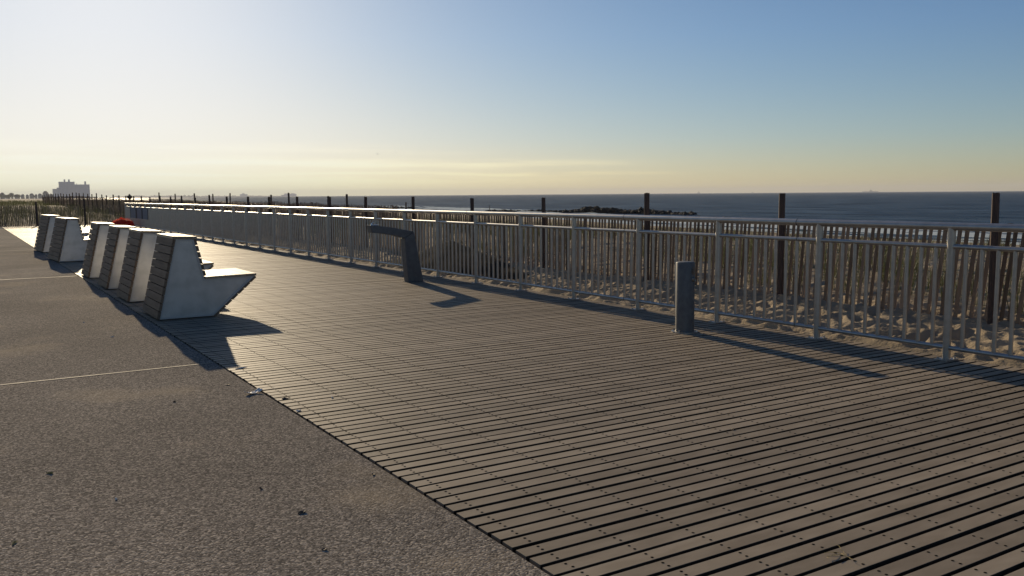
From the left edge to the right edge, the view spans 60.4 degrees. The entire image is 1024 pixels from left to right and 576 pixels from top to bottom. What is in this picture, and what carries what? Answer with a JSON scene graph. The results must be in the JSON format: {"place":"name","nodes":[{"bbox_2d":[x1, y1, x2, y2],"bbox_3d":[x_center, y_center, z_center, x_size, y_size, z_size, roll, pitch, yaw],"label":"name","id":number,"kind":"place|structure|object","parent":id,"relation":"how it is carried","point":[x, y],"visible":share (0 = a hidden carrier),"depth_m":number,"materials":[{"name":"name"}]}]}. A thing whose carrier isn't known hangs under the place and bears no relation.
{"place":"outdoors","nodes":[
{"label":"outdoors","id":0,"kind":"place"},
{"bbox_2d":[112,217,134,226],"bbox_3d":[-16.220,-2.697,36.479,1.160,0.579,1.349,-4,7,-32],"label":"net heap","id":1,"kind":"object","parent":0,"point":[124,221],"visible":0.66,"depth_m":36.28,"materials":[{"name":"red fabric"}]},
{"bbox_2d":[109,195,285,197],"bbox_3d":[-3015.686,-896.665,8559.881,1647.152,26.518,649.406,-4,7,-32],"label":"shore","id":2,"kind":"structure","parent":0,"point":[138,196],"depth_m":8417.18,"materials":[{"name":"beige sand"}]},
{"bbox_2d":[0,227,549,575],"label":"concrete path","id":3,"kind":"structure","parent":0,"point":[95,419],"depth_m":4.19,"materials":[{"name":"grey concrete"}]},
{"bbox_2d":[244,388,262,393],"bbox_3d":[-1.728,0.689,5.874,0.056,0.027,0.120,4,8,38],"label":"paper scrap","id":4,"kind":"object","parent":3,"relation":"on","point":[257,390],"visible":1,"depth_m":5.89,"materials":[{"name":"white paper"}]},
{"bbox_2d":[0,198,1023,368],"bbox_3d":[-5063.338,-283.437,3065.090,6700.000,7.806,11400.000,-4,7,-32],"label":"ground","id":5,"kind":"structure","parent":0,"point":[986,336],"depth_m":10.21,"materials":[{"name":"beige sand"}]},
{"bbox_2d":[52,179,89,197],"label":"apartment block","id":6,"kind":"structure","parent":5,"relation":"on","point":[67,188],"depth_m":3558.86,"materials":[{"name":"grey concrete"}]},
{"bbox_2d":[0,198,143,226],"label":"sand fence","id":7,"kind":"object","parent":5,"relation":"on","point":[50,209],"visible":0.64,"depth_m":42.16,"materials":[{"name":"brown wood"}]},
{"bbox_2d":[151,193,396,227],"bbox_3d":[-14.069,-3.902,42.936,0.134,1.688,40.030,-4,7,-32],"label":"sand fence","id":8,"kind":"object","parent":5,"relation":"on","point":[361,206],"visible":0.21,"depth_m":31.57,"materials":[{"name":"brown wood"}]},
{"bbox_2d":[391,240,528,279],"bbox_3d":[-1.082,-0.519,15.527,1.480,0.675,5.800,-4,7,-32],"label":"sand pile","id":9,"kind":"object","parent":5,"relation":"on","point":[495,267],"visible":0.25,"depth_m":14.48,"materials":[{"name":"beige sand"}]},
{"bbox_2d":[0,199,1023,313],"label":"dune grass","id":10,"kind":"structure","parent":5,"relation":"on","point":[41,204],"depth_m":15.72,"materials":[{"name":"brown plant"}]},
{"bbox_2d":[2,225,1023,575],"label":"boardwalk","id":11,"kind":"structure","parent":5,"relation":"on","point":[554,435],"depth_m":5.10,"materials":[{"name":"wood"}]},
{"bbox_2d":[34,215,88,251],"bbox_3d":[-11.238,-1.375,21.916,1.069,0.903,1.282,-5,7,-36],"label":"bench","id":12,"kind":"object","parent":11,"relation":"on","point":[46,226],"visible":0.61,"depth_m":21.28,"materials":[{"name":"grey concrete"}]},
{"bbox_2d":[48,217,88,261],"bbox_3d":[-9.206,-1.051,18.721,1.069,0.903,1.282,-5,7,-36],"label":"bench","id":13,"kind":"object","parent":11,"relation":"on","point":[69,240],"visible":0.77,"depth_m":18.13,"materials":[{"name":"grey concrete"}]},
{"bbox_2d":[81,222,114,277],"bbox_3d":[-6.657,-0.659,14.859,1.069,0.903,0.882,-4,7,-32],"label":"bench","id":14,"kind":"object","parent":11,"relation":"on","point":[95,249],"visible":0.5,"depth_m":14.35,"materials":[{"name":"grey concrete"}]},
{"bbox_2d":[98,225,136,288],"bbox_3d":[-5.545,-0.480,13.098,1.069,0.903,0.882,-4,7,-32],"label":"bench","id":15,"kind":"object","parent":11,"relation":"on","point":[113,258],"visible":0.52,"depth_m":12.59,"materials":[{"name":"grey concrete"}]},
{"bbox_2d":[116,229,213,301],"bbox_3d":[-4.569,-0.323,11.552,1.069,0.903,0.882,-4,7,-32],"label":"bench","id":16,"kind":"object","parent":11,"relation":"on","point":[136,268],"visible":0.57,"depth_m":11.06,"materials":[{"name":"grey concrete"}]},
{"bbox_2d":[142,233,255,319],"bbox_3d":[-3.545,-0.159,9.930,1.069,0.903,0.882,-4,7,-32],"label":"bench","id":17,"kind":"object","parent":11,"relation":"on","point":[182,283],"visible":1,"depth_m":9.53,"materials":[{"name":"grey concrete"}]},
{"bbox_2d":[367,222,424,282],"bbox_3d":[-1.743,-0.539,13.215,0.859,0.922,0.200,-4,7,-32],"label":"drinking fountain","id":18,"kind":"object","parent":11,"relation":"on","point":[412,271],"visible":1,"depth_m":13.26,"materials":[{"name":"grey paint"}]},
{"bbox_2d":[124,203,1023,361],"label":"metal railing","id":19,"kind":"object","parent":11,"relation":"on","point":[212,223],"visible":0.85,"depth_m":9.87,"materials":[{"name":"metal"}]},
{"bbox_2d":[130,208,135,217],"bbox_3d":[-16.381,-3.250,38.054,0.020,0.462,1.460,-4,7,-32],"label":"railing panel","id":20,"kind":"object","parent":19,"relation":"attached to","point":[132,212],"visible":1,"depth_m":38.09,"materials":[{"name":"grey metal"}]},
{"bbox_2d":[136,208,141,218],"bbox_3d":[-15.583,-3.122,36.791,0.020,0.462,1.260,-4,7,-32],"label":"railing panel","id":21,"kind":"object","parent":19,"relation":"attached to","point":[139,213],"visible":1,"depth_m":36.78,"materials":[{"name":"grey metal"}]},
{"bbox_2d":[142,208,147,219],"bbox_3d":[-14.864,-3.006,35.654,0.020,0.462,1.260,-4,7,-32],"label":"railing panel","id":22,"kind":"object","parent":19,"relation":"attached to","point":[144,213],"visible":1,"depth_m":35.63,"materials":[{"name":"grey metal"}]},
{"bbox_2d":[671,261,697,333],"bbox_3d":[1.639,0.082,8.333,0.251,0.670,0.251,-4,7,-32],"label":"bollard","id":23,"kind":"object","parent":11,"relation":"on","point":[685,296],"visible":1,"depth_m":8.26,"materials":[{"name":"grey metal"}]},
{"bbox_2d":[42,193,1023,323],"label":"sand fence","id":24,"kind":"object","parent":5,"relation":"on","point":[994,240],"visible":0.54,"depth_m":10.82,"materials":[{"name":"brown wood"}]},
{"bbox_2d":[0,0,1023,197],"label":"sky","id":25,"kind":"structure","parent":0,"point":[118,97],"materials":[{"name":"blue"}]},
{"bbox_2d":[74,191,1023,218],"bbox_3d":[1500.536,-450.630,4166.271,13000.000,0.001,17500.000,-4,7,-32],"label":"sea","id":26,"kind":"structure","parent":0,"point":[962,204],"depth_m":381.37,"materials":[{"name":"liquid"}]},
{"bbox_2d":[281,193,296,195],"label":"ship","id":27,"kind":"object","parent":26,"relation":"on","point":[291,194],"depth_m":8586.71},
{"bbox_2d":[590,208,599,212],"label":"boulder","id":28,"kind":"object","parent":26,"relation":"in","point":[594,210],"visible":0.64,"depth_m":157.59,"materials":[{"name":"grey stone"}]},
{"bbox_2d":[608,207,616,212],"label":"boulder","id":29,"kind":"object","parent":26,"relation":"in","point":[611,210],"visible":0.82,"depth_m":155.08,"materials":[{"name":"grey stone"}]},
{"bbox_2d":[371,205,1023,244],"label":"surf","id":30,"kind":"structure","parent":26,"relation":"on","point":[715,213],"depth_m":118.58,"materials":[{"name":"liquid"}]},
{"bbox_2d":[825,545,850,558],"bbox_3d":[1.169,0.960,3.190,0.084,0.011,0.128,-1,6,-2],"label":"grass wisp","id":31,"kind":"object","parent":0,"point":[838,554],"depth_m":3.18,"materials":[{"name":"plant"}]}
]}

